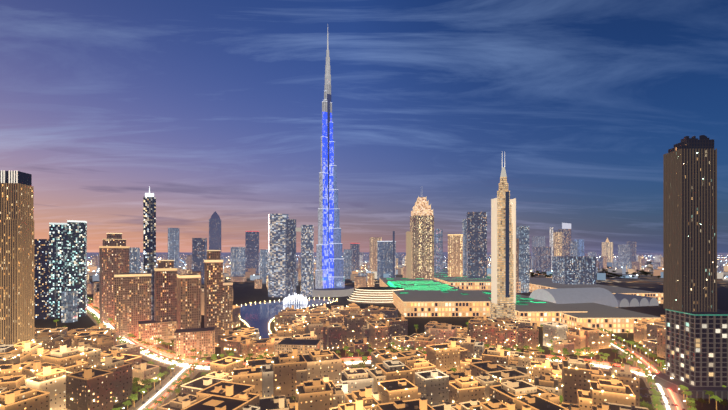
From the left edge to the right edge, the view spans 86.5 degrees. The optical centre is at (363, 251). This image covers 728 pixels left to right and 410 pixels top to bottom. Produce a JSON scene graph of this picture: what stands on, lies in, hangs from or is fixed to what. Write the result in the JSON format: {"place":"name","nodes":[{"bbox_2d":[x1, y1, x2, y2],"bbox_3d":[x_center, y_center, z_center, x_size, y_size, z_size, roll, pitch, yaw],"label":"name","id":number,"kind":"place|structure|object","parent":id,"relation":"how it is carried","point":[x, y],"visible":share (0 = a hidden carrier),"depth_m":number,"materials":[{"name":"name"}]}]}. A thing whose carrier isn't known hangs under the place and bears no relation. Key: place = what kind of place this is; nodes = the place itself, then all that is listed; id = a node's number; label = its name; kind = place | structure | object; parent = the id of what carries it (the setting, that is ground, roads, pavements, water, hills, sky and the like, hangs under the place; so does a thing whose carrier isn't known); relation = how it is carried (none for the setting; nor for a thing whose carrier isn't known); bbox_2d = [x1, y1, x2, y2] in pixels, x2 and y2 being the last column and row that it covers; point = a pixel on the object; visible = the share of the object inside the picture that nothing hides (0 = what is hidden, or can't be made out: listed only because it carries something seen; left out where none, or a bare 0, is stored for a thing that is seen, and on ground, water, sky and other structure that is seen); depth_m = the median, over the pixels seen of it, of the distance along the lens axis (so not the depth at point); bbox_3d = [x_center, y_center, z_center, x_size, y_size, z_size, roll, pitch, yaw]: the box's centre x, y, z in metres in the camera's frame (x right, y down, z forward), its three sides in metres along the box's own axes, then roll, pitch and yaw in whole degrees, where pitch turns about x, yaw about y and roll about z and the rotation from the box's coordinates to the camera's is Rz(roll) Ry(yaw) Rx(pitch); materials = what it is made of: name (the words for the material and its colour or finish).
{"place":"outdoors","nodes":[
{"label":"outdoors","id":0,"kind":"place"},
{"bbox_2d":[238,299,336,338],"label":"lake quay","id":1,"kind":"structure","parent":0,"point":[273,318],"depth_m":886.42,"materials":[{"name":"stone"}]},
{"bbox_2d":[240,299,335,338],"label":"lake","id":2,"kind":"structure","parent":0,"point":[259,316],"depth_m":857.21,"materials":[{"name":"blue liquid"}]},
{"bbox_2d":[283,293,307,304],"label":"fountain jets","id":3,"kind":"object","parent":2,"relation":"on","point":[305,300],"visible":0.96,"depth_m":959.17,"materials":[{"name":"liquid"}]},
{"bbox_2d":[0,0,727,252],"label":"sky","id":4,"kind":"structure","parent":0,"point":[211,106],"materials":[{"name":"blue"}]},
{"bbox_2d":[34,252,727,409],"bbox_3d":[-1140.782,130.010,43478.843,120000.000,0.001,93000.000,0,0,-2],"label":"ground","id":5,"kind":"structure","parent":0,"point":[245,292],"depth_m":872.42,"materials":[{"name":"brown"}]},
{"bbox_2d":[0,170,33,344],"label":"bronze tower","id":6,"kind":"structure","parent":5,"relation":"on","point":[16,256],"depth_m":468.95,"materials":[{"name":"stone"}]},
{"bbox_2d":[61,266,405,322],"bbox_3d":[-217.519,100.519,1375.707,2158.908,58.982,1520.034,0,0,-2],"label":"blocks","id":7,"kind":"structure","parent":5,"relation":"on","point":[68,306],"depth_m":1188.37,"materials":[{"name":"stone"}]},
{"bbox_2d":[0,303,664,409],"bbox_3d":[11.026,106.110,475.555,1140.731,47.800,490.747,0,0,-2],"label":"low-rise buildings","id":8,"kind":"structure","parent":5,"relation":"on","point":[95,367],"depth_m":332.97,"materials":[{"name":"concrete"}]},
{"bbox_2d":[312,33,353,296],"bbox_3d":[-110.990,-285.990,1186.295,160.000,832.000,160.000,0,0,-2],"label":"skyscraper","id":9,"kind":"structure","parent":5,"relation":"on","point":[329,277],"depth_m":1171.34,"materials":[{"name":"glass"}]},
{"bbox_2d":[34,186,723,358],"bbox_3d":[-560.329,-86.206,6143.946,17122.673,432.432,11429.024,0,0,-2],"label":"high-rise buildings","id":10,"kind":"structure","parent":5,"relation":"on","point":[151,303],"depth_m":1107.93,"materials":[{"name":"stone"}]},
{"bbox_2d":[53,262,727,409],"bbox_3d":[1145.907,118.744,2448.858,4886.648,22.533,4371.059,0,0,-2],"label":"trees","id":11,"kind":"object","parent":5,"relation":"on","point":[633,356],"visible":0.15,"depth_m":432.45,"materials":[{"name":"green plant"}]},
{"bbox_2d":[95,315,689,407],"bbox_3d":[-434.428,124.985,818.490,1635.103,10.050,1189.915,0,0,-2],"label":"street lamps","id":12,"kind":"object","parent":5,"relation":"on","point":[425,347],"visible":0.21,"depth_m":456.44,"materials":[{"name":"metal"}]},
{"bbox_2d":[87,253,727,280],"bbox_3d":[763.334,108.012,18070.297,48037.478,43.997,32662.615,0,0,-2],"label":"city blocks","id":13,"kind":"structure","parent":5,"relation":"on","point":[92,270],"depth_m":2286.53,"materials":[{"name":"stone"}]},
{"bbox_2d":[142,342,684,409],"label":"parked cars","id":14,"kind":"object","parent":5,"relation":"on","point":[643,388],"visible":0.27,"depth_m":346.16,"materials":[{"name":"metal"}]},
{"bbox_2d":[488,165,515,319],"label":"skyscraper","id":15,"kind":"structure","parent":5,"relation":"on","point":[503,255],"depth_m":624.14,"materials":[{"name":"concrete"}]},
{"bbox_2d":[347,269,662,332],"bbox_3d":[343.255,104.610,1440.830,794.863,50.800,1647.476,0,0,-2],"label":"shopping mall","id":16,"kind":"structure","parent":5,"relation":"on","point":[443,294],"depth_m":813.36,"materials":[{"name":"concrete"}]},
{"bbox_2d":[650,135,727,399],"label":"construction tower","id":17,"kind":"structure","parent":5,"relation":"on","point":[696,341],"depth_m":361.54,"materials":[{"name":"stone"}]},
{"bbox_2d":[87,301,689,409],"bbox_3d":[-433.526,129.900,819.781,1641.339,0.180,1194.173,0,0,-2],"label":"roads","id":18,"kind":"structure","parent":0,"point":[173,395],"depth_m":423.74,"materials":[{"name":"grey asphalt"}]},
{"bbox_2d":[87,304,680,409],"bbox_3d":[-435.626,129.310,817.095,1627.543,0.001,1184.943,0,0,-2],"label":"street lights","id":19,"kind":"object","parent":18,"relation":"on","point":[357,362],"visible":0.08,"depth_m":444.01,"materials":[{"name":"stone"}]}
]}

